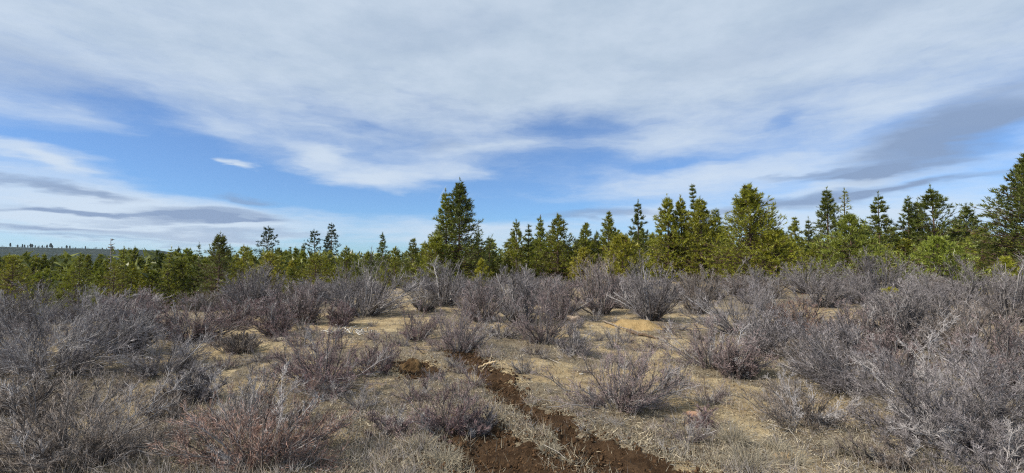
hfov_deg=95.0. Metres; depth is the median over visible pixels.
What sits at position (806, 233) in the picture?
pine tree
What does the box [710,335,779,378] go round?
shrub
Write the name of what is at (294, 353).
shrublet
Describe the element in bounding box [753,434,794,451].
grass tuft
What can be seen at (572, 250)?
pine tree
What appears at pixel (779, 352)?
shrub
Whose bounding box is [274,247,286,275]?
pine tree
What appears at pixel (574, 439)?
soil clods
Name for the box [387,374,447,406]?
shrublet
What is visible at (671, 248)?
pine tree
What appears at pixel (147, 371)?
shrub
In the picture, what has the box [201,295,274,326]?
shrub
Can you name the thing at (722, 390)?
shrublet
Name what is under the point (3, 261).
pine tree
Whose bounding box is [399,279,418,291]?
shrub
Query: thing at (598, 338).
shrublet
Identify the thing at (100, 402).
shrublet
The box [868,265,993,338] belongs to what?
shrub
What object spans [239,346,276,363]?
shrublet
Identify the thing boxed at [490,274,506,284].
shrub
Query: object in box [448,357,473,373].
shrublet
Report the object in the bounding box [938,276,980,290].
shrub
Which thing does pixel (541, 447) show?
grass tuft
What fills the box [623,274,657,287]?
shrub
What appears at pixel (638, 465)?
tyre rut
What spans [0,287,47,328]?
shrub
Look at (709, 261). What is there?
pine tree
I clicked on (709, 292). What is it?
shrub
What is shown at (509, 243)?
pine tree
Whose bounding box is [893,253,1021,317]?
shrub
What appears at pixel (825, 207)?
pine tree
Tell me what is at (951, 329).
shrub
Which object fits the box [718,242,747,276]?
pine tree
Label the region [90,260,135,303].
pine tree
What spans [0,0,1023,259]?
sky
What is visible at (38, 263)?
pine tree
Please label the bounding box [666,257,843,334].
shrub
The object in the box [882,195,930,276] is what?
pine tree
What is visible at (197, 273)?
pine tree
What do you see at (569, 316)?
log
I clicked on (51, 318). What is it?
shrub
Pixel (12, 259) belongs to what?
pine tree
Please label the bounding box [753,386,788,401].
shrublet
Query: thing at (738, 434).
grass tuft
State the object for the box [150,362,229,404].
shrub
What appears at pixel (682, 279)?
shrub
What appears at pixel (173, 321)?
shrub
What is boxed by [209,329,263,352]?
shrub
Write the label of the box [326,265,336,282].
pine tree
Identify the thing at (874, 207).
pine tree
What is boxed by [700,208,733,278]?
pine tree
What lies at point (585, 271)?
shrub
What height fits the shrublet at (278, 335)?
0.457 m
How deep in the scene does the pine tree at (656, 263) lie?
38.35 m
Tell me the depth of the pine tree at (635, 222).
38.92 m
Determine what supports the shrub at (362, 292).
on the ground at (383, 317)
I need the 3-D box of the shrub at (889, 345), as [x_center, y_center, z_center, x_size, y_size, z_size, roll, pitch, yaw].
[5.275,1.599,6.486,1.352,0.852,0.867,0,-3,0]
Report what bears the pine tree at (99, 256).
on the ground at (383, 317)
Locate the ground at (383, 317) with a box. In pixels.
[0,261,1023,472]
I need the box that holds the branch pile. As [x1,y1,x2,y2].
[311,324,378,335]
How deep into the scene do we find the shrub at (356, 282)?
21.29 m
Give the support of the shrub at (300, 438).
on the ground at (383, 317)
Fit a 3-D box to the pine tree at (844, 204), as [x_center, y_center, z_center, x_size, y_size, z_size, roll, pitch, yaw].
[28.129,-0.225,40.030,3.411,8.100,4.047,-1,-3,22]
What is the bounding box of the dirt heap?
[399,358,422,371]
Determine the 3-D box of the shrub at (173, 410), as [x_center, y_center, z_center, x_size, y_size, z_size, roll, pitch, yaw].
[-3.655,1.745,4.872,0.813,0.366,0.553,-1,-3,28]
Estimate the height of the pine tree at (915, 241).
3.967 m
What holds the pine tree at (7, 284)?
on the ground at (383, 317)
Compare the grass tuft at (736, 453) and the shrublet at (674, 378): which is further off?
the shrublet at (674, 378)
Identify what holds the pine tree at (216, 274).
on the ground at (383, 317)
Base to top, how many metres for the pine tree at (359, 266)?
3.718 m
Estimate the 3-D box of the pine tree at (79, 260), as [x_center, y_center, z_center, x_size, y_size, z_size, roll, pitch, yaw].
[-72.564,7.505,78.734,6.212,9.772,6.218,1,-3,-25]
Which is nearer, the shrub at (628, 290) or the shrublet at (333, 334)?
the shrublet at (333, 334)
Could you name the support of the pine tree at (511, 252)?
on the ground at (383, 317)
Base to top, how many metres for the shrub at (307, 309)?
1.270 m
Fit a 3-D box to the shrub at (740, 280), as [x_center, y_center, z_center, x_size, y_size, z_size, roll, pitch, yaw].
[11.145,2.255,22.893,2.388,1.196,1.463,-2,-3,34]
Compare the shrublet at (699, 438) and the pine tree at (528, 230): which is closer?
the shrublet at (699, 438)
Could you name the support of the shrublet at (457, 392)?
on the ground at (383, 317)
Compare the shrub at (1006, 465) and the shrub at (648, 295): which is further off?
the shrub at (648, 295)
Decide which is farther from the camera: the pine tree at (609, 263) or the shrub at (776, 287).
the pine tree at (609, 263)
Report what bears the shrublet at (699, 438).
on the ground at (383, 317)
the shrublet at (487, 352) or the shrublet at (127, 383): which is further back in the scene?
the shrublet at (487, 352)
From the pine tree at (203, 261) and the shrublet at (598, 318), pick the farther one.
the pine tree at (203, 261)
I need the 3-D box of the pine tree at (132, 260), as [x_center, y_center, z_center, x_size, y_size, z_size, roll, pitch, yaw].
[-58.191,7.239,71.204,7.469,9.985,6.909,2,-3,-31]
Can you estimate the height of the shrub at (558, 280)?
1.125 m
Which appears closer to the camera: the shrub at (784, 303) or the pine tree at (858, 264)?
the shrub at (784, 303)
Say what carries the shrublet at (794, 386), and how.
on the ground at (383, 317)
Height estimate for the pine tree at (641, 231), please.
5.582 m
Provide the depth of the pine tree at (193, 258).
71.52 m
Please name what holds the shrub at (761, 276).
on the ground at (383, 317)
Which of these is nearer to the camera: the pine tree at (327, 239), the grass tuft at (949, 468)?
the grass tuft at (949, 468)
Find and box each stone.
[686,411,699,415]
[773,452,793,459]
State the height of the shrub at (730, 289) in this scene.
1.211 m
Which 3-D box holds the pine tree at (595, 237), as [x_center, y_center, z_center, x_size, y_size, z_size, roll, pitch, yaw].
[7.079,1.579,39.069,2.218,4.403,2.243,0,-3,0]
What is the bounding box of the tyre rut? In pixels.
[392,349,686,472]
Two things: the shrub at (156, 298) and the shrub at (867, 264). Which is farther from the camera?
the shrub at (867, 264)
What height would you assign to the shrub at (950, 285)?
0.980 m
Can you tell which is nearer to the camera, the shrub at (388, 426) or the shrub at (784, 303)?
the shrub at (388, 426)
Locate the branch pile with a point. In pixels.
(360, 330)
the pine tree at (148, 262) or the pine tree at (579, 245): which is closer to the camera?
the pine tree at (579, 245)
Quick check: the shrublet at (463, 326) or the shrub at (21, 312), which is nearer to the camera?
the shrublet at (463, 326)
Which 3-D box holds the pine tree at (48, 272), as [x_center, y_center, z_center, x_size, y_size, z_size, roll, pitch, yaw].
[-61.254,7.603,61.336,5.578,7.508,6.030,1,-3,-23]
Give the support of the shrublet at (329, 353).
on the ground at (383, 317)
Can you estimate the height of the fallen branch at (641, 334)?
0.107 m
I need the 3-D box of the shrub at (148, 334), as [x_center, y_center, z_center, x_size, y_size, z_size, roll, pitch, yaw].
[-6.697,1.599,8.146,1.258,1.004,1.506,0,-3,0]
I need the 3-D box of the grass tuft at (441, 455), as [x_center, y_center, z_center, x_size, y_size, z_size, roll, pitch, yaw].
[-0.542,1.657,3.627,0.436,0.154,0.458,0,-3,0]
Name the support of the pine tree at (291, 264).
on the ground at (383, 317)
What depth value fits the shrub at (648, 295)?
14.57 m
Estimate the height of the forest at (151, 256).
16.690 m
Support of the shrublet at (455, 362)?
on the ground at (383, 317)
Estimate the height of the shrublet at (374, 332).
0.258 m
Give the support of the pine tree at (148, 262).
on the ground at (383, 317)
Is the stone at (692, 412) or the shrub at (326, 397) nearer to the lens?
the stone at (692, 412)
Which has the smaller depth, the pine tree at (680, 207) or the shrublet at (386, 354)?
the shrublet at (386, 354)
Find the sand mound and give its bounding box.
[603,319,665,330]
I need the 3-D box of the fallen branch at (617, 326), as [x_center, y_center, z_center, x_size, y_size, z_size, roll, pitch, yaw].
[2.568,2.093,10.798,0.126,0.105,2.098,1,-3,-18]
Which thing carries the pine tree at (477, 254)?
on the ground at (383, 317)
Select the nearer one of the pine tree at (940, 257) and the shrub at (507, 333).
the shrub at (507, 333)
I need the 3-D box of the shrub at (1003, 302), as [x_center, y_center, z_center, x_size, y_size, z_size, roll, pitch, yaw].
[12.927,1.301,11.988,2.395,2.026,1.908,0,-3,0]
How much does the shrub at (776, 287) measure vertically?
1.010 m
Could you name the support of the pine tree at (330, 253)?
on the ground at (383, 317)
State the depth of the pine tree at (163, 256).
71.21 m
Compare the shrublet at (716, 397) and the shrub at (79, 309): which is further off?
the shrub at (79, 309)
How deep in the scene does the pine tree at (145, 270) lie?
61.74 m
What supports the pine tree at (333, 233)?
on the ground at (383, 317)
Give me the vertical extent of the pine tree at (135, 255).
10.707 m
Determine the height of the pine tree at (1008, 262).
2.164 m
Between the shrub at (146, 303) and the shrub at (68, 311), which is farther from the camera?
the shrub at (68, 311)
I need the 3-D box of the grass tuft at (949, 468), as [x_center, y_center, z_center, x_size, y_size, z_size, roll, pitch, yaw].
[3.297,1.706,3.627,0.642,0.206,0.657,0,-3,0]
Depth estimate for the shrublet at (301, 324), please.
10.75 m
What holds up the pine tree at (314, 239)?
on the ground at (383, 317)
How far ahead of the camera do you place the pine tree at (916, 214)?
37.10 m
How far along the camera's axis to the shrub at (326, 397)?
5.42 m
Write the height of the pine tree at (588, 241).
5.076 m
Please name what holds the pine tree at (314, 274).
on the ground at (383, 317)
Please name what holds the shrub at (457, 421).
on the ground at (383, 317)
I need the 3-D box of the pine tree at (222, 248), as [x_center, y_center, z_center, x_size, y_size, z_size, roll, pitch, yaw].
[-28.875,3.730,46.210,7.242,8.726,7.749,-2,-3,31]
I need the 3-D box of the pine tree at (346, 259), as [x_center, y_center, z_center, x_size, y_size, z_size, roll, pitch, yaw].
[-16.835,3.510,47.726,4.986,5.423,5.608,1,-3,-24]
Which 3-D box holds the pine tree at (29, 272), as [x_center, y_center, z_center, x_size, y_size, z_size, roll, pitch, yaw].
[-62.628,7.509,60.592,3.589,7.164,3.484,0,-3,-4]
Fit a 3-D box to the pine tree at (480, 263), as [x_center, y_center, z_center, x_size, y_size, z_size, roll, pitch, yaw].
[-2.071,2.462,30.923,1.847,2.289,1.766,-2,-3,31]
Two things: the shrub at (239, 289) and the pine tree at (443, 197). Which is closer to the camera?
the shrub at (239, 289)
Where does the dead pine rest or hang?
on the ground at (383, 317)
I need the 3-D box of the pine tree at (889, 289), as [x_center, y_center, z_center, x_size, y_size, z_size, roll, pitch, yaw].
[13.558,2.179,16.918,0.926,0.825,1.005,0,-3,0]
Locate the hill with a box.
[0,247,206,263]
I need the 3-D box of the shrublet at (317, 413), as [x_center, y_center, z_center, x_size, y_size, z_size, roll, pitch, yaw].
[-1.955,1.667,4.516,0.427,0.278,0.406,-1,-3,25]
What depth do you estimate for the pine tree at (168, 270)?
59.67 m
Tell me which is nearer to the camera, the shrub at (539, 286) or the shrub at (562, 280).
the shrub at (539, 286)
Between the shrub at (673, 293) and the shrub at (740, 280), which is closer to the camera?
the shrub at (673, 293)
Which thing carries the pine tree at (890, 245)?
on the ground at (383, 317)
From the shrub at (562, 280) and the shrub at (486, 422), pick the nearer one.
the shrub at (486, 422)
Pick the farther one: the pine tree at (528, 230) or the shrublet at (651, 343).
the pine tree at (528, 230)
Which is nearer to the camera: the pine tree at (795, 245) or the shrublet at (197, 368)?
the shrublet at (197, 368)
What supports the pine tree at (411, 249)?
on the ground at (383, 317)
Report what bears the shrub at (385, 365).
on the ground at (383, 317)
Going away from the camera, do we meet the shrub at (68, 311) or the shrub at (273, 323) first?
the shrub at (273, 323)
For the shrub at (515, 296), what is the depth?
11.51 m
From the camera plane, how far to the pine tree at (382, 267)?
45.59 m
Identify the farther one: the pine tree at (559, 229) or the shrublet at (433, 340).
the pine tree at (559, 229)
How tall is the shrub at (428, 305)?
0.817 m
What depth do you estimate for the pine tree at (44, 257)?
70.90 m
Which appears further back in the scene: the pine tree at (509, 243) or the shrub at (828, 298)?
the pine tree at (509, 243)
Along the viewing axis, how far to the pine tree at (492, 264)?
37.82 m
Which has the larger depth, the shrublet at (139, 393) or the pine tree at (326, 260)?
the pine tree at (326, 260)
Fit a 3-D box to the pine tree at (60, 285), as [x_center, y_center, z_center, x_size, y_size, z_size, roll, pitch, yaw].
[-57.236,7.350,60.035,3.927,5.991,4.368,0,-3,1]
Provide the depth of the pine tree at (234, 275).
59.79 m
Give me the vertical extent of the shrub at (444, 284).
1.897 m
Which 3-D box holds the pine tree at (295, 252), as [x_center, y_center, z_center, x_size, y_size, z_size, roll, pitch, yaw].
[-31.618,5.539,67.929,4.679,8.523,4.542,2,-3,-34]
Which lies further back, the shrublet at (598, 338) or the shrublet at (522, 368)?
the shrublet at (598, 338)
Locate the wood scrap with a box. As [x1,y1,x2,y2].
[478,360,495,367]
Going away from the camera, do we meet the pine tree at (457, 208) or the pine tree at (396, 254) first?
the pine tree at (457, 208)
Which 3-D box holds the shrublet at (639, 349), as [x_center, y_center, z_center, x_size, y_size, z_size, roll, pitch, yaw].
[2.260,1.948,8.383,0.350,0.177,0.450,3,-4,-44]
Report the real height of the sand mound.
0.255 m
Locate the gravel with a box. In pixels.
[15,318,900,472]
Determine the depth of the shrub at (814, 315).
9.66 m
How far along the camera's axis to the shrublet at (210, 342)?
8.83 m
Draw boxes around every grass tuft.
[395,427,451,453]
[414,443,467,467]
[533,440,562,456]
[694,417,770,449]
[702,432,807,472]
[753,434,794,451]
[762,440,818,472]
[818,428,891,458]
[887,440,975,472]
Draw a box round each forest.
[0,234,1008,308]
[0,245,158,259]
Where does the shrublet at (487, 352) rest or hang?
on the ground at (383, 317)
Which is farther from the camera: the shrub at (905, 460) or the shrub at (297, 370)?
the shrub at (297, 370)
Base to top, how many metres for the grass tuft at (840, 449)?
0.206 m
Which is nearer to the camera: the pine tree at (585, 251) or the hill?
the pine tree at (585, 251)
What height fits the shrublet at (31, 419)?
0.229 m
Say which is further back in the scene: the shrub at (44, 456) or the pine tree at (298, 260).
the pine tree at (298, 260)
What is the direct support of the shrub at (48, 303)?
on the ground at (383, 317)
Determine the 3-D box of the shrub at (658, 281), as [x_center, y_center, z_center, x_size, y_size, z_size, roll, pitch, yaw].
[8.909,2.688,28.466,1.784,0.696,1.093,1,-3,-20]
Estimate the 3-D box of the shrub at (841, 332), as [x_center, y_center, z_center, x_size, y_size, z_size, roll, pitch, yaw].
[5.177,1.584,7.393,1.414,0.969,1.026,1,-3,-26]
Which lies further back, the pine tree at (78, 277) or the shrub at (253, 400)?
the pine tree at (78, 277)
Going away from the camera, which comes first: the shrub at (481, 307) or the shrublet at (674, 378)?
the shrublet at (674, 378)
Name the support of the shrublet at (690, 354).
on the ground at (383, 317)
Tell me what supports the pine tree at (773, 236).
on the ground at (383, 317)
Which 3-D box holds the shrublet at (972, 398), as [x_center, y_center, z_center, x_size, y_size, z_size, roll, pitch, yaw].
[4.799,1.677,4.897,0.618,0.394,0.699,2,-4,-40]
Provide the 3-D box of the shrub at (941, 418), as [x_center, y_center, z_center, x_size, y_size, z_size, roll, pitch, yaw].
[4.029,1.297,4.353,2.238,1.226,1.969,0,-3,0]
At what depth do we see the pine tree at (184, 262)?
60.21 m
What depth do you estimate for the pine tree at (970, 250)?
34.58 m
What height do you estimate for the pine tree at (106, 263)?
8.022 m
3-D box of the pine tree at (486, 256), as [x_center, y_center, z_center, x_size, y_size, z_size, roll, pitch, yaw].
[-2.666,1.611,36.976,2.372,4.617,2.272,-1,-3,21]
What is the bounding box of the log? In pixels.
[566,314,580,320]
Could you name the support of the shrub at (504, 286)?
on the ground at (383, 317)
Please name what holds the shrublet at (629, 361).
on the ground at (383, 317)
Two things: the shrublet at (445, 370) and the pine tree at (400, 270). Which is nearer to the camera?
the shrublet at (445, 370)
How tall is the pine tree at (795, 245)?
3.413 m
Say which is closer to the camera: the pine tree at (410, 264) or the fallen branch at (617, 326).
the fallen branch at (617, 326)
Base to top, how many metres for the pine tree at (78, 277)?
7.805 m
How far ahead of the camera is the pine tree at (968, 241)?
31.90 m
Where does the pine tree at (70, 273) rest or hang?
on the ground at (383, 317)
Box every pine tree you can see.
[0,253,9,277]
[0,254,53,313]
[0,269,18,296]
[1,269,17,295]
[10,268,36,305]
[18,270,58,308]
[22,255,51,274]
[27,270,34,294]
[31,266,59,311]
[32,252,54,285]
[37,253,61,274]
[39,268,89,309]
[44,272,74,306]
[50,253,98,318]
[50,263,86,314]
[53,254,68,297]
[70,266,117,309]
[77,252,90,275]
[82,254,94,288]
[85,259,99,290]
[88,260,109,285]
[90,253,105,280]
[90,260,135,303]
[101,268,131,295]
[104,246,143,304]
[118,262,144,296]
[120,252,143,284]
[131,247,143,282]
[131,266,154,301]
[134,269,165,302]
[141,250,156,284]
[146,250,166,285]
[150,251,167,287]
[151,246,183,310]
[155,261,196,309]
[157,247,200,286]
[159,257,201,309]
[160,250,179,303]
[170,230,248,310]
[172,246,183,268]
[175,258,222,304]
[185,257,210,299]
[190,255,207,290]
[191,242,204,288]
[195,257,230,299]
[217,245,262,297]
[219,261,245,304]
[232,251,292,298]
[253,226,280,256]
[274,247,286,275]
[277,249,291,276]
[281,267,295,298]
[282,251,313,287]
[283,260,298,291]
[285,246,300,283]
[286,253,340,293]
[298,262,326,286]
[306,230,322,256]
[318,250,336,276]
[322,222,339,257]
[322,259,331,282]
[324,236,332,251]
[325,245,363,284]
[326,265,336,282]
[350,263,363,282]
[358,249,373,280]
[364,256,378,284]
[368,233,396,288]
[375,246,408,288]
[376,262,387,287]
[389,258,408,286]
[391,238,421,285]
[400,251,421,282]
[411,234,461,282]
[412,242,427,275]
[418,177,501,280]
[421,188,468,276]
[462,243,498,275]
[463,262,476,277]
[466,229,490,278]
[472,257,493,284]
[475,237,503,281]
[491,238,523,276]
[495,219,536,283]
[497,256,515,280]
[517,257,545,279]
[520,223,535,273]
[524,215,556,279]
[530,212,584,281]
[542,248,569,279]
[555,248,582,280]
[562,222,608,277]
[567,247,594,280]
[570,237,597,277]
[588,230,602,261]
[589,231,658,281]
[592,211,627,277]
[599,231,626,268]
[602,252,614,273]
[618,199,656,277]
[629,236,654,276]
[633,194,704,279]
[639,228,651,256]
[643,237,660,276]
[647,237,679,280]
[649,195,712,280]
[650,233,692,280]
[652,196,739,280]
[686,242,716,278]
[687,184,702,273]
[698,181,818,282]
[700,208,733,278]
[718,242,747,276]
[733,226,816,285]
[769,241,815,278]
[786,217,809,270]
[796,216,820,263]
[798,187,854,274]
[803,211,898,283]
[803,242,824,280]
[823,188,858,264]
[838,244,887,281]
[848,223,883,276]
[855,191,907,280]
[874,286,898,302]
[877,243,905,278]
[881,226,903,253]
[881,238,928,280]
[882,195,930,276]
[890,235,998,283]
[891,199,935,263]
[893,183,979,281]
[907,237,936,279]
[935,152,1023,284]
[936,203,1012,281]
[949,235,995,275]
[954,227,1011,279]
[980,255,1023,288]
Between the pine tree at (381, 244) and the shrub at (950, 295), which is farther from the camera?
the pine tree at (381, 244)
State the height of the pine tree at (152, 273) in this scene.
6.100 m
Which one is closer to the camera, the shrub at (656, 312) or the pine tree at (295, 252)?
the shrub at (656, 312)
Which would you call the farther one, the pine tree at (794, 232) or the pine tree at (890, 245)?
the pine tree at (794, 232)
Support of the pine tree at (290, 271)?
on the ground at (383, 317)
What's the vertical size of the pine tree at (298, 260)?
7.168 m
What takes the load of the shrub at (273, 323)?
on the ground at (383, 317)
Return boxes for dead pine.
[106,239,114,295]
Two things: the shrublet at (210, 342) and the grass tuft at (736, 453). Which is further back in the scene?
the shrublet at (210, 342)
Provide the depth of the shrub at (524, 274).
30.49 m
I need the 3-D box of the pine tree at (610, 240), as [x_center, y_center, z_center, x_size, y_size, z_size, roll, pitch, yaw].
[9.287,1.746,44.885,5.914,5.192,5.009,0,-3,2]
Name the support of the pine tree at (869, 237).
on the ground at (383, 317)
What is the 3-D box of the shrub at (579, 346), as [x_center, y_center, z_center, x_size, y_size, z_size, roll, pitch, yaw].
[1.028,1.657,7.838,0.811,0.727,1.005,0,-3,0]
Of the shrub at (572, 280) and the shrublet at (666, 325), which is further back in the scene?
the shrub at (572, 280)
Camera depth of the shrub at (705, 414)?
4.45 m
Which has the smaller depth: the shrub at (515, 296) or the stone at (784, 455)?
the stone at (784, 455)
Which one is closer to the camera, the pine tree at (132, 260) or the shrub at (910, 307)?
the shrub at (910, 307)
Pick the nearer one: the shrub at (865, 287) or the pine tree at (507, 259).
the shrub at (865, 287)
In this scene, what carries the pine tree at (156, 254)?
on the ground at (383, 317)
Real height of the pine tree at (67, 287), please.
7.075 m
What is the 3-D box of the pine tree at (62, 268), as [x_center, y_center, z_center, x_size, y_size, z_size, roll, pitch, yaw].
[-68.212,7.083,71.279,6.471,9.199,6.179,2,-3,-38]
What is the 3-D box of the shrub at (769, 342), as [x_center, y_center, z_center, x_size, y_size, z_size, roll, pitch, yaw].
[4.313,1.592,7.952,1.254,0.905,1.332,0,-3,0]
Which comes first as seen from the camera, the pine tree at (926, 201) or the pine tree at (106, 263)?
the pine tree at (926, 201)
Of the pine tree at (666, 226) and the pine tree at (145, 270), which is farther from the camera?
the pine tree at (145, 270)
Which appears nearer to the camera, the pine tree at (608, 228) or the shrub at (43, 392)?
the shrub at (43, 392)
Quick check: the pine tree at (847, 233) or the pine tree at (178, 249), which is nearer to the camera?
the pine tree at (847, 233)
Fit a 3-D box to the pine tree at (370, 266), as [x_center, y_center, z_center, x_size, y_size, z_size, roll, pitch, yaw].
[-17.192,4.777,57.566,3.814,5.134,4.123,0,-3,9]
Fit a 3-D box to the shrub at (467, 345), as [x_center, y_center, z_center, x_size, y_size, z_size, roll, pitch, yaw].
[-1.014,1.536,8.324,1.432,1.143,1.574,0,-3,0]
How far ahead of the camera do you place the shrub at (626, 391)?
4.96 m
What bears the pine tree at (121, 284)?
on the ground at (383, 317)
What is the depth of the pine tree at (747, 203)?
30.62 m
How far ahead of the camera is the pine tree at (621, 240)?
30.68 m
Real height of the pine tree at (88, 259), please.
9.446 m
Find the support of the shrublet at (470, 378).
on the ground at (383, 317)
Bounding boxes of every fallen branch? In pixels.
[602,320,641,332]
[626,329,658,338]
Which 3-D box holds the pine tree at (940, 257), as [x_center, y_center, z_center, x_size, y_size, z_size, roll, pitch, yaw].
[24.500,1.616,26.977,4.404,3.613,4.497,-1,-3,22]
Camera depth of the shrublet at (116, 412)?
4.84 m
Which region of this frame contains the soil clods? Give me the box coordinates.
[385,347,761,472]
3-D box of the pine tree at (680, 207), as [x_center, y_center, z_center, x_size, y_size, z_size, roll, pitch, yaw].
[12.762,0.155,35.424,4.574,6.971,4.641,0,-3,0]
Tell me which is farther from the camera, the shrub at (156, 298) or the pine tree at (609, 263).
the pine tree at (609, 263)
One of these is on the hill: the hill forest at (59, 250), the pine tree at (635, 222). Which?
the hill forest at (59, 250)
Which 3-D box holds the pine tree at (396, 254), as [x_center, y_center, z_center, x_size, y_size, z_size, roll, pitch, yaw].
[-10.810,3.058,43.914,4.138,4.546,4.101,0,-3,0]
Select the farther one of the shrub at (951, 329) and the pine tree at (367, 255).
the pine tree at (367, 255)
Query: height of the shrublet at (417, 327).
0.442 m
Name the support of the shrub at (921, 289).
on the ground at (383, 317)
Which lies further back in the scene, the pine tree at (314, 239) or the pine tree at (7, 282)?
the pine tree at (314, 239)
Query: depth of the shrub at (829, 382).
5.76 m
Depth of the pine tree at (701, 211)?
33.72 m
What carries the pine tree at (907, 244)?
on the ground at (383, 317)
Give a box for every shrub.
[0,273,88,315]
[0,279,165,389]
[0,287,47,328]
[0,363,246,472]
[0,371,100,418]
[32,306,65,324]
[45,301,86,323]
[61,288,131,321]
[77,301,172,354]
[85,287,179,317]
[91,285,174,325]
[111,319,215,385]
[134,390,194,421]
[142,294,257,341]
[147,359,359,472]
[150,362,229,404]
[173,286,222,311]
[180,293,224,311]
[181,354,314,436]
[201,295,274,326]
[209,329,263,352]
[214,275,282,312]
[215,259,286,313]
[215,273,270,301]
[247,295,298,337]
[249,275,322,320]
[250,309,392,399]
[274,277,327,302]
[278,279,328,325]
[293,252,433,317]
[294,369,369,401]
[310,279,340,300]
[323,299,358,326]
[327,273,384,307]
[344,275,369,295]
[355,329,402,374]
[361,403,418,437]
[391,370,491,445]
[396,297,438,340]
[397,257,477,305]
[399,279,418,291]
[406,287,449,310]
[412,294,494,352]
[449,276,508,321]
[456,396,498,438]
[462,268,501,301]
[472,289,530,339]
[474,261,551,310]
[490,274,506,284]
[496,280,585,345]
[499,270,545,323]
[510,267,535,282]
[523,271,553,303]
[530,340,701,415]
[533,270,592,319]
[541,271,568,292]
[551,316,598,356]
[553,275,571,290]
[565,277,583,286]
[568,253,628,314]
[578,261,609,297]
[601,271,636,308]
[606,244,687,320]
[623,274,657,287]
[626,289,672,309]
[647,283,684,302]
[651,276,664,285]
[657,312,776,370]
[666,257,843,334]
[671,282,700,300]
[673,269,704,292]
[676,262,729,313]
[682,403,719,427]
[701,275,731,299]
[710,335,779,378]
[720,272,755,289]
[723,270,754,295]
[732,284,765,303]
[732,305,803,356]
[737,365,863,432]
[743,268,781,288]
[743,288,795,311]
[746,276,790,297]
[762,293,827,337]
[767,335,868,380]
[771,255,853,293]
[772,303,928,399]
[778,272,858,307]
[787,309,877,368]
[810,293,907,347]
[819,270,894,303]
[822,246,934,296]
[829,313,1023,467]
[833,431,938,472]
[848,322,944,379]
[850,288,900,318]
[854,278,971,350]
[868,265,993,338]
[890,398,1023,472]
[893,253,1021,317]
[899,282,945,295]
[902,293,1023,362]
[913,272,948,290]
[927,281,982,304]
[930,313,1023,401]
[932,274,970,293]
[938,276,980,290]
[951,251,1023,324]
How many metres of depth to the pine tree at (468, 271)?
37.95 m
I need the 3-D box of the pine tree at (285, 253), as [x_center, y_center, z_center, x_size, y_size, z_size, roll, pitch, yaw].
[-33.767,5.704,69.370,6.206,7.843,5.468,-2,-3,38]
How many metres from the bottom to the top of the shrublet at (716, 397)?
0.355 m
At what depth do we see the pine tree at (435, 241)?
32.25 m
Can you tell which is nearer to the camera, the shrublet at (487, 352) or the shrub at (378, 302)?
the shrublet at (487, 352)
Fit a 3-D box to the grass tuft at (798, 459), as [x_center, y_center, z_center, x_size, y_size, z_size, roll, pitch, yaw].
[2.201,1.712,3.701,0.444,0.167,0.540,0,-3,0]
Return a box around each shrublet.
[6,410,62,428]
[54,382,86,397]
[83,394,113,409]
[102,401,133,420]
[103,371,141,390]
[116,382,151,402]
[164,342,182,354]
[165,356,216,380]
[202,328,238,346]
[205,349,248,368]
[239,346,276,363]
[262,342,304,372]
[264,320,298,341]
[281,345,309,357]
[282,324,317,346]
[292,313,314,330]
[294,395,330,424]
[306,343,343,362]
[325,336,353,349]
[330,378,394,409]
[331,323,347,337]
[363,328,387,339]
[368,344,404,365]
[383,328,413,347]
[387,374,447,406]
[403,317,431,332]
[418,363,449,381]
[424,331,441,345]
[440,375,478,400]
[444,353,464,366]
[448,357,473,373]
[452,364,491,388]
[453,319,473,328]
[472,341,498,358]
[507,352,539,373]
[515,332,551,355]
[535,349,556,358]
[566,311,590,327]
[573,362,599,373]
[586,309,604,321]
[591,333,605,340]
[595,324,632,348]
[613,350,636,370]
[614,327,638,343]
[624,343,648,350]
[635,329,668,350]
[655,318,683,332]
[655,363,695,384]
[655,374,679,393]
[656,413,724,447]
[671,319,689,330]
[683,376,732,405]
[684,342,705,355]
[686,329,712,339]
[708,382,734,395]
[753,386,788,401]
[762,370,824,399]
[933,379,1009,414]
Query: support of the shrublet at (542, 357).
on the ground at (383, 317)
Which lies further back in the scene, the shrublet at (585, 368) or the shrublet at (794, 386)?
the shrublet at (585, 368)
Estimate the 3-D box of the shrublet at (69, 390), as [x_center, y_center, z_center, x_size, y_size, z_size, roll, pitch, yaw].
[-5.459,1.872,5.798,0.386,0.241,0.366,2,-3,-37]
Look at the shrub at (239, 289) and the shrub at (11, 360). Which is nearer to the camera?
the shrub at (11, 360)
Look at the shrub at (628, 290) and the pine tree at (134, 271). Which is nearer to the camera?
the shrub at (628, 290)
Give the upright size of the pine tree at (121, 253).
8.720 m
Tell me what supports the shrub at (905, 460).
on the ground at (383, 317)
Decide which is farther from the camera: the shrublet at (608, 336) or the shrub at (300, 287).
the shrub at (300, 287)
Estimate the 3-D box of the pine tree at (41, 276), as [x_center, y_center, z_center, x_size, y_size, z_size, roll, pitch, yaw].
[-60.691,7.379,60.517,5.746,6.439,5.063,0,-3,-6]
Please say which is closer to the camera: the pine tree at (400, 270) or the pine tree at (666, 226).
the pine tree at (666, 226)
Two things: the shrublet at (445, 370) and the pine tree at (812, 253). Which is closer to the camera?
the shrublet at (445, 370)
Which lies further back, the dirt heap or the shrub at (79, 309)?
the shrub at (79, 309)
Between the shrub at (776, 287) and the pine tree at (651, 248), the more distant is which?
the pine tree at (651, 248)
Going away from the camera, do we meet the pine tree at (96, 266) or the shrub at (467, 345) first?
the shrub at (467, 345)

